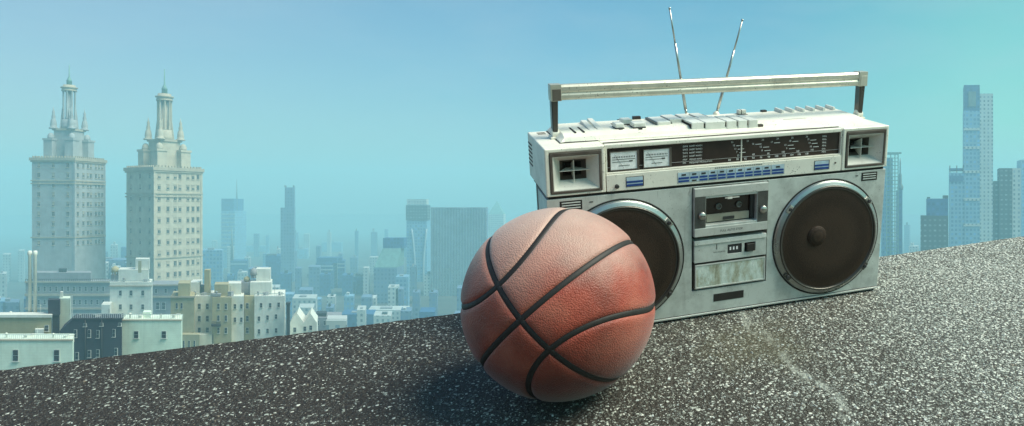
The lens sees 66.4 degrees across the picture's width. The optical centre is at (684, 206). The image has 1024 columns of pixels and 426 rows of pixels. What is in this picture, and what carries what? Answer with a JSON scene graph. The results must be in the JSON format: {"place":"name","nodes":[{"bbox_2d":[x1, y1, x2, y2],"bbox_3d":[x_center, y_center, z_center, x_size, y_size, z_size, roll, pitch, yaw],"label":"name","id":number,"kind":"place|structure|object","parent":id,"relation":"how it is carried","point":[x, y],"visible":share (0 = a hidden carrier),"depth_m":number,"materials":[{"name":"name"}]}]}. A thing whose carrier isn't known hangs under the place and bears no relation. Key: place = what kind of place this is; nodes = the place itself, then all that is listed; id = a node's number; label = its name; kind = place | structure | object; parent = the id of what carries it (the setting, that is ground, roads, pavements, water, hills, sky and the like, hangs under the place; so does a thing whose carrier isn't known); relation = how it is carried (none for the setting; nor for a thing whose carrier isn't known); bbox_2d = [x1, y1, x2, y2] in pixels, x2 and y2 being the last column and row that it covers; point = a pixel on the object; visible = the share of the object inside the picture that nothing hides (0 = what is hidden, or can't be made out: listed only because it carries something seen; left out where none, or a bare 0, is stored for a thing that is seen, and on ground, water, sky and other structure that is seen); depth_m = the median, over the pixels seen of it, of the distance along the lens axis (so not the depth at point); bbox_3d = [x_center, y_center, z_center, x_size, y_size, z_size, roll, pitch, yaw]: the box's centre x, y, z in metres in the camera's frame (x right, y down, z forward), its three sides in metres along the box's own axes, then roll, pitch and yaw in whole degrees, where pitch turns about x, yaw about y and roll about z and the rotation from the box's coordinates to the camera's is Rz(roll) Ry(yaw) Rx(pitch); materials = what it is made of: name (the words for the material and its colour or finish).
{"place":"outdoors","nodes":[
{"label":"outdoors","id":0,"kind":"place"},
{"bbox_2d":[0,251,51,333],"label":"tan house","id":1,"kind":"structure","parent":0,"point":[28,322],"depth_m":118.00,"materials":[{"name":"concrete"}]},
{"bbox_2d":[44,325,48,331],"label":"window","id":2,"kind":"structure","parent":1,"relation":"in","point":[46,327],"depth_m":117.92,"materials":[{"name":"grey glass"}]},
{"bbox_2d":[0,328,74,369],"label":"corner house","id":3,"kind":"structure","parent":0,"point":[23,350],"depth_m":95.00,"materials":[{"name":"paint"}]},
{"bbox_2d":[11,350,19,361],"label":"window","id":4,"kind":"structure","parent":3,"relation":"in","point":[15,352],"depth_m":94.91,"materials":[{"name":"grey glass"}]},
{"bbox_2d":[53,350,60,361],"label":"window","id":5,"kind":"structure","parent":3,"relation":"in","point":[56,352],"depth_m":94.91,"materials":[{"name":"grey glass"}]},
{"bbox_2d":[25,268,109,315],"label":"terraced building","id":6,"kind":"structure","parent":0,"point":[86,291],"depth_m":330.00,"materials":[{"name":"concrete"}]},
{"bbox_2d":[29,65,106,278],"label":"apartment tower","id":7,"kind":"structure","parent":0,"point":[68,180],"depth_m":402.54,"materials":[{"name":"stone"}]},
{"bbox_2d":[101,258,152,317],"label":"white building","id":8,"kind":"structure","parent":0,"point":[131,289],"depth_m":250.00,"materials":[{"name":"paint"}]},
{"bbox_2d":[123,69,204,280],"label":"apartment tower","id":9,"kind":"structure","parent":0,"point":[164,206],"depth_m":409.58,"materials":[{"name":"stone"}]},
{"bbox_2d":[153,281,178,313],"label":"stone base building","id":10,"kind":"structure","parent":0,"point":[163,291],"depth_m":300.00,"materials":[{"name":"stone"}]},
{"bbox_2d":[221,182,245,267],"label":"glass tower","id":11,"kind":"structure","parent":0,"point":[233,216],"depth_m":1103.00,"materials":[{"name":"blue glass"}]},
{"bbox_2d":[230,232,248,280],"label":"glass tower","id":12,"kind":"structure","parent":0,"point":[236,265],"depth_m":900.00,"materials":[{"name":"glass"}]},
{"bbox_2d":[266,254,280,284],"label":"dark tower","id":13,"kind":"structure","parent":0,"point":[273,261],"depth_m":794.00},
{"bbox_2d":[281,185,294,281],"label":"slender tower","id":14,"kind":"structure","parent":0,"point":[288,237],"depth_m":900.00,"materials":[{"name":"blue stone"}]},
{"bbox_2d":[290,307,317,334],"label":"gabled house","id":15,"kind":"structure","parent":0,"point":[301,322],"depth_m":205.00,"materials":[{"name":"white paint"}]},
{"bbox_2d":[316,311,341,330],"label":"building","id":16,"kind":"structure","parent":0,"point":[322,316],"depth_m":260.08,"materials":[{"name":"concrete"}]},
{"bbox_2d":[326,315,346,329],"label":"building","id":17,"kind":"structure","parent":0,"point":[335,321],"depth_m":240.00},
{"bbox_2d":[342,310,375,326],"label":"city block","id":18,"kind":"structure","parent":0,"point":[351,318],"depth_m":520.00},
{"bbox_2d":[357,305,365,325],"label":"city block","id":19,"kind":"structure","parent":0,"point":[361,315],"depth_m":480.00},
{"bbox_2d":[374,311,391,323],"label":"city block","id":20,"kind":"structure","parent":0,"point":[382,316],"depth_m":480.00,"materials":[{"name":"concrete"}]},
{"bbox_2d":[384,229,388,237],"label":"city block","id":21,"kind":"structure","parent":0,"point":[386,232],"depth_m":1350.00,"materials":[{"name":"blue glass"}]},
{"bbox_2d":[368,306,409,321],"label":"city block","id":22,"kind":"structure","parent":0,"point":[396,313],"depth_m":563.08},
{"bbox_2d":[374,237,406,302],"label":"stone tower","id":23,"kind":"structure","parent":0,"point":[389,267],"depth_m":701.61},
{"bbox_2d":[401,307,411,319],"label":"city block","id":24,"kind":"structure","parent":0,"point":[406,313],"depth_m":480.00,"materials":[{"name":"concrete"}]},
{"bbox_2d":[419,307,435,317],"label":"city block","id":25,"kind":"structure","parent":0,"point":[424,312],"depth_m":481.17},
{"bbox_2d":[0,214,948,334],"bbox_3d":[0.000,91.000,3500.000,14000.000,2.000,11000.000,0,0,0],"label":"ground","id":26,"kind":"structure","parent":0,"point":[15,233],"depth_m":2340.33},
{"bbox_2d":[0,296,4,311],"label":"city block","id":27,"kind":"structure","parent":26,"relation":"on","point":[2,300],"depth_m":470.00,"materials":[{"name":"blue glass"}]},
{"bbox_2d":[0,271,6,297],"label":"city block","id":28,"kind":"structure","parent":26,"relation":"on","point":[3,284],"depth_m":620.00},
{"bbox_2d":[3,253,10,281],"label":"city block","id":29,"kind":"structure","parent":26,"relation":"on","point":[7,262],"depth_m":900.00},
{"bbox_2d":[3,298,19,311],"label":"city block","id":30,"kind":"structure","parent":26,"relation":"on","point":[12,305],"depth_m":470.00,"materials":[{"name":"blue stone"}]},
{"bbox_2d":[18,249,24,281],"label":"city block","id":31,"kind":"structure","parent":26,"relation":"on","point":[21,265],"depth_m":900.00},
{"bbox_2d":[48,298,59,333],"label":"building","id":32,"kind":"structure","parent":26,"relation":"on","point":[54,307],"depth_m":118.80,"materials":[{"name":"concrete"}]},
{"bbox_2d":[60,291,72,329],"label":"stair hut","id":33,"kind":"object","parent":26,"relation":"on","point":[66,308],"visible":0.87,"depth_m":121.00,"materials":[{"name":"white paint"}]},
{"bbox_2d":[60,313,122,360],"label":"brick house","id":34,"kind":"structure","parent":26,"relation":"on","point":[97,335],"depth_m":112.00,"materials":[{"name":"brick"}]},
{"bbox_2d":[95,330,99,338],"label":"window","id":35,"kind":"structure","parent":34,"relation":"in","point":[97,331],"depth_m":111.91,"materials":[{"name":"grey glass"}]},
{"bbox_2d":[111,329,115,337],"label":"window","id":36,"kind":"structure","parent":34,"relation":"in","point":[113,330],"depth_m":111.91,"materials":[{"name":"grey glass"}]},
{"bbox_2d":[106,261,108,278],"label":"city block","id":37,"kind":"structure","parent":26,"relation":"on","point":[107,269],"depth_m":600.00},
{"bbox_2d":[111,242,117,257],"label":"city block","id":38,"kind":"structure","parent":26,"relation":"on","point":[114,249],"depth_m":900.00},
{"bbox_2d":[106,257,125,281],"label":"city block","id":39,"kind":"structure","parent":26,"relation":"on","point":[118,261],"depth_m":620.00,"materials":[{"name":"blue stone"}]},
{"bbox_2d":[121,247,125,257],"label":"city block","id":40,"kind":"structure","parent":26,"relation":"on","point":[123,252],"depth_m":900.00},
{"bbox_2d":[122,310,182,354],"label":"cream house","id":41,"kind":"structure","parent":26,"relation":"on","point":[146,331],"depth_m":114.00,"materials":[{"name":"stone"}]},
{"bbox_2d":[133,331,138,338],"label":"window","id":42,"kind":"structure","parent":41,"relation":"in","point":[136,333],"depth_m":113.90,"materials":[{"name":"grey glass"}]},
{"bbox_2d":[161,331,166,338],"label":"window","id":43,"kind":"structure","parent":41,"relation":"in","point":[164,333],"depth_m":113.90,"materials":[{"name":"grey glass"}]},
{"bbox_2d":[170,280,199,347],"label":"tan building","id":44,"kind":"structure","parent":26,"relation":"on","point":[183,299],"depth_m":190.00,"materials":[{"name":"concrete"}]},
{"bbox_2d":[191,269,213,345],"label":"white apartment house","id":45,"kind":"structure","parent":26,"relation":"on","point":[203,306],"depth_m":200.00,"materials":[{"name":"paint"}]},
{"bbox_2d":[203,248,222,289],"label":"city block","id":46,"kind":"structure","parent":26,"relation":"on","point":[213,259],"depth_m":700.00,"materials":[{"name":"blue glass"}]},
{"bbox_2d":[212,240,217,248],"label":"city block","id":47,"kind":"structure","parent":26,"relation":"on","point":[214,244],"depth_m":1350.00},
{"bbox_2d":[211,282,233,343],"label":"grey apartment house","id":48,"kind":"structure","parent":26,"relation":"on","point":[221,324],"depth_m":196.00,"materials":[{"name":"concrete"}]},
{"bbox_2d":[227,244,233,273],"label":"city block","id":49,"kind":"structure","parent":26,"relation":"on","point":[228,257],"depth_m":1000.00,"materials":[{"name":"metal"}]},
{"bbox_2d":[227,273,234,281],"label":"city block","id":50,"kind":"structure","parent":26,"relation":"on","point":[230,276],"depth_m":760.00,"materials":[{"name":"metal"}]},
{"bbox_2d":[228,281,243,341],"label":"white building","id":51,"kind":"structure","parent":26,"relation":"on","point":[238,316],"depth_m":198.00,"materials":[{"name":"paint"}]},
{"bbox_2d":[237,269,247,280],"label":"city block","id":52,"kind":"structure","parent":26,"relation":"on","point":[241,274],"depth_m":760.00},
{"bbox_2d":[241,276,253,339],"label":"tan building","id":53,"kind":"structure","parent":26,"relation":"on","point":[248,313],"depth_m":202.00,"materials":[{"name":"concrete"}]},
{"bbox_2d":[246,244,265,251],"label":"city block","id":54,"kind":"structure","parent":26,"relation":"on","point":[249,248],"depth_m":1500.00,"materials":[{"name":"blue glass"}]},
{"bbox_2d":[254,233,259,256],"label":"city block","id":55,"kind":"structure","parent":26,"relation":"on","point":[256,244],"depth_m":1350.00,"materials":[{"name":"blue stone"}]},
{"bbox_2d":[249,266,267,279],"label":"city block","id":56,"kind":"structure","parent":26,"relation":"on","point":[251,267],"depth_m":564.52,"materials":[{"name":"blue stone"}]},
{"bbox_2d":[263,253,270,265],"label":"city block","id":57,"kind":"structure","parent":26,"relation":"on","point":[264,259],"depth_m":1000.00,"materials":[{"name":"blue glass"}]},
{"bbox_2d":[250,267,284,338],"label":"white building","id":58,"kind":"structure","parent":26,"relation":"on","point":[269,311],"depth_m":200.00,"materials":[{"name":"paint"}]},
{"bbox_2d":[266,235,269,252],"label":"city block","id":59,"kind":"structure","parent":26,"relation":"on","point":[267,243],"depth_m":1350.00,"materials":[{"name":"blue glass"}]},
{"bbox_2d":[272,285,279,289],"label":"city block","id":60,"kind":"structure","parent":26,"relation":"on","point":[275,287],"depth_m":600.00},
{"bbox_2d":[280,270,291,291],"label":"city block","id":61,"kind":"structure","parent":26,"relation":"on","point":[286,280],"depth_m":760.00,"materials":[{"name":"metal"}]},
{"bbox_2d":[286,302,290,334],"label":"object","id":62,"kind":"object","parent":26,"relation":"on","point":[288,318],"visible":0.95,"depth_m":196.00,"materials":[{"name":"metal"}]},
{"bbox_2d":[285,292,294,319],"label":"city block","id":63,"kind":"structure","parent":26,"relation":"on","point":[289,296],"depth_m":600.00,"materials":[{"name":"blue glass"}]},
{"bbox_2d":[295,230,298,250],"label":"city block","id":64,"kind":"structure","parent":26,"relation":"on","point":[296,240],"depth_m":1350.00,"materials":[{"name":"blue glass"}]},
{"bbox_2d":[295,267,301,293],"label":"city block","id":65,"kind":"structure","parent":26,"relation":"on","point":[298,277],"depth_m":760.00,"materials":[{"name":"blue stone"}]},
{"bbox_2d":[297,247,308,258],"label":"city block","id":66,"kind":"structure","parent":26,"relation":"on","point":[302,253],"depth_m":1300.00,"materials":[{"name":"blue glass"}]},
{"bbox_2d":[292,294,316,316],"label":"city block","id":67,"kind":"structure","parent":26,"relation":"on","point":[298,300],"depth_m":520.00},
{"bbox_2d":[299,287,312,293],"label":"city block","id":68,"kind":"structure","parent":26,"relation":"on","point":[305,290],"depth_m":600.00,"materials":[{"name":"blue stone"}]},
{"bbox_2d":[299,304,314,314],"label":"city block","id":69,"kind":"structure","parent":26,"relation":"on","point":[305,308],"depth_m":480.58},
{"bbox_2d":[304,233,309,255],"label":"city block","id":70,"kind":"structure","parent":26,"relation":"on","point":[306,240],"depth_m":1350.00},
{"bbox_2d":[309,265,320,295],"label":"city block","id":71,"kind":"structure","parent":26,"relation":"on","point":[314,276],"depth_m":760.00,"materials":[{"name":"blue stone"}]},
{"bbox_2d":[316,245,320,262],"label":"city block","id":72,"kind":"structure","parent":26,"relation":"on","point":[318,250],"depth_m":1000.00,"materials":[{"name":"blue stone"}]},
{"bbox_2d":[317,297,321,310],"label":"city block","id":73,"kind":"structure","parent":26,"relation":"on","point":[319,303],"depth_m":600.00,"materials":[{"name":"blue glass"}]},
{"bbox_2d":[320,272,330,295],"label":"city block","id":74,"kind":"structure","parent":26,"relation":"on","point":[325,283],"depth_m":760.00,"materials":[{"name":"metal"}]},
{"bbox_2d":[316,257,338,288],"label":"striped tower","id":75,"kind":"structure","parent":26,"relation":"on","point":[328,264],"depth_m":823.00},
{"bbox_2d":[327,230,330,256],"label":"city block","id":76,"kind":"structure","parent":26,"relation":"on","point":[328,243],"depth_m":1350.00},
{"bbox_2d":[326,303,334,311],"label":"city block","id":77,"kind":"structure","parent":26,"relation":"on","point":[330,307],"depth_m":480.70,"materials":[{"name":"blue stone"}]},
{"bbox_2d":[327,293,335,311],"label":"city block","id":78,"kind":"structure","parent":26,"relation":"on","point":[331,298],"depth_m":600.00,"materials":[{"name":"metal"}]},
{"bbox_2d":[322,240,342,251],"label":"city block","id":79,"kind":"structure","parent":26,"relation":"on","point":[336,246],"depth_m":1500.00,"materials":[{"name":"blue glass"}]},
{"bbox_2d":[337,257,345,287],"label":"striped tower","id":80,"kind":"structure","parent":26,"relation":"on","point":[341,264],"depth_m":830.00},
{"bbox_2d":[342,273,353,295],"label":"city block","id":81,"kind":"structure","parent":26,"relation":"on","point":[347,281],"depth_m":760.00,"materials":[{"name":"metal"}]},
{"bbox_2d":[344,292,354,309],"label":"city block","id":82,"kind":"structure","parent":26,"relation":"on","point":[349,301],"depth_m":600.00,"materials":[{"name":"blue glass"}]},
{"bbox_2d":[350,255,357,273],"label":"city block","id":83,"kind":"structure","parent":26,"relation":"on","point":[354,264],"depth_m":1000.00,"materials":[{"name":"blue stone"}]},
{"bbox_2d":[355,229,358,255],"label":"city block","id":84,"kind":"structure","parent":26,"relation":"on","point":[356,243],"depth_m":1350.86,"materials":[{"name":"metal"}]},
{"bbox_2d":[353,272,362,293],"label":"stepped tower","id":85,"kind":"structure","parent":26,"relation":"on","point":[358,284],"depth_m":780.00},
{"bbox_2d":[363,266,369,293],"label":"city block","id":86,"kind":"structure","parent":26,"relation":"on","point":[366,279],"depth_m":760.00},
{"bbox_2d":[361,294,372,309],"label":"city block","id":87,"kind":"structure","parent":26,"relation":"on","point":[367,300],"depth_m":600.00,"materials":[{"name":"blue stone"}]},
{"bbox_2d":[369,256,377,273],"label":"city block","id":88,"kind":"structure","parent":26,"relation":"on","point":[373,260],"depth_m":1000.00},
{"bbox_2d":[371,228,377,255],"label":"city block","id":89,"kind":"structure","parent":26,"relation":"on","point":[374,243],"depth_m":1350.00,"materials":[{"name":"blue stone"}]},
{"bbox_2d":[373,295,376,305],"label":"city block","id":90,"kind":"structure","parent":26,"relation":"on","point":[374,300],"depth_m":620.49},
{"bbox_2d":[388,284,398,305],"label":"city block","id":91,"kind":"structure","parent":26,"relation":"on","point":[392,296],"depth_m":600.00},
{"bbox_2d":[396,285,403,305],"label":"city block","id":92,"kind":"structure","parent":26,"relation":"on","point":[400,298],"depth_m":600.00,"materials":[{"name":"blue stone"}]},
{"bbox_2d":[396,274,409,305],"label":"city block","id":93,"kind":"structure","parent":26,"relation":"on","point":[402,280],"depth_m":640.00,"materials":[{"name":"blue glass"}]},
{"bbox_2d":[410,264,416,295],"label":"city block","id":94,"kind":"structure","parent":26,"relation":"on","point":[413,276],"depth_m":760.00,"materials":[{"name":"blue stone"}]},
{"bbox_2d":[413,290,419,318],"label":"city block","id":95,"kind":"structure","parent":26,"relation":"on","point":[416,301],"depth_m":600.00,"materials":[{"name":"blue stone"}]},
{"bbox_2d":[406,199,430,281],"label":"capped tower","id":96,"kind":"structure","parent":26,"relation":"on","point":[418,235],"depth_m":900.00,"materials":[{"name":"blue glass"}]},
{"bbox_2d":[424,271,430,295],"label":"city block","id":97,"kind":"structure","parent":26,"relation":"on","point":[427,282],"depth_m":760.00,"materials":[{"name":"metal"}]},
{"bbox_2d":[429,290,437,315],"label":"city block","id":98,"kind":"structure","parent":26,"relation":"on","point":[433,298],"depth_m":600.00,"materials":[{"name":"blue stone"}]},
{"bbox_2d":[439,268,447,295],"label":"city block","id":99,"kind":"structure","parent":26,"relation":"on","point":[444,281],"depth_m":760.00,"materials":[{"name":"metal"}]},
{"bbox_2d":[453,270,456,295],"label":"city block","id":100,"kind":"structure","parent":26,"relation":"on","point":[453,283],"depth_m":760.00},
{"bbox_2d":[457,285,461,310],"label":"city block","id":101,"kind":"structure","parent":26,"relation":"on","point":[459,302],"depth_m":600.00,"materials":[{"name":"blue stone"}]},
{"bbox_2d":[431,207,487,295],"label":"ribbed tower","id":102,"kind":"structure","parent":26,"relation":"on","point":[459,236],"depth_m":758.92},
{"bbox_2d":[0,236,1023,425],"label":"roof","id":103,"kind":"structure","parent":26,"relation":"on","point":[93,402],"depth_m":1.02,"materials":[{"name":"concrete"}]},
{"bbox_2d":[460,207,654,401],"bbox_3d":[-0.157,0.121,0.947,0.239,0.239,0.239,-42,-7,10],"label":"basketball","id":104,"kind":"object","parent":103,"relation":"on","point":[557,304],"visible":1,"depth_m":0.86,"materials":[{"name":"leather"}]},
{"bbox_2d":[528,7,888,322],"bbox_3d":[0.046,-0.073,1.205,0.562,0.473,0.157,-6,17,-19],"label":"boombox","id":105,"kind":"object","parent":103,"relation":"on","point":[717,212],"visible":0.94,"depth_m":1.18,"materials":[{"name":"silver metal"}]},
{"bbox_2d":[692,181,768,237],"bbox_3d":[0.069,0.016,1.141,0.124,0.077,0.020,-6,17,-19],"label":"cassette door","id":106,"kind":"structure","parent":105,"relation":"in","point":[738,207],"depth_m":1.17,"materials":[{"name":"silver metal"}]},
{"bbox_2d":[949,166,963,246],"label":"blue glass tower","id":107,"kind":"structure","parent":26,"relation":"on","point":[956,208],"depth_m":640.00,"materials":[{"name":"glass"}]},
{"bbox_2d":[963,85,992,244],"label":"tall glass tower","id":108,"kind":"structure","parent":26,"relation":"on","point":[978,156],"depth_m":640.60,"materials":[{"name":"glass"}]},
{"bbox_2d":[488,202,505,237],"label":"pointed tower","id":109,"kind":"structure","parent":0,"point":[496,217],"depth_m":1250.00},
{"bbox_2d":[0,0,1023,214],"label":"sky","id":110,"kind":"structure","parent":0,"point":[358,106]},
{"bbox_2d":[881,152,901,256],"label":"lattice tower","id":111,"kind":"structure","parent":0,"point":[887,236],"depth_m":620.00,"materials":[{"name":"blue glass"}]},
{"bbox_2d":[896,158,902,253],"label":"spired tower","id":112,"kind":"structure","parent":0,"point":[900,211],"depth_m":700.00,"materials":[{"name":"blue metal"}]},
{"bbox_2d":[904,222,909,252],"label":"city block","id":113,"kind":"structure","parent":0,"point":[906,237],"depth_m":1300.00,"materials":[{"name":"blue stone"}]},
{"bbox_2d":[909,243,918,252],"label":"city block","id":114,"kind":"structure","parent":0,"point":[913,247],"depth_m":900.00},
{"bbox_2d":[921,195,947,250],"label":"dark office building","id":115,"kind":"structure","parent":0,"point":[934,227],"depth_m":520.00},
{"bbox_2d":[993,168,1020,239],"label":"dark office building","id":116,"kind":"structure","parent":0,"point":[1007,204],"depth_m":561.00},
{"bbox_2d":[1017,160,1023,236],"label":"blue glass tower","id":117,"kind":"structure","parent":0,"point":[1020,163],"depth_m":760.00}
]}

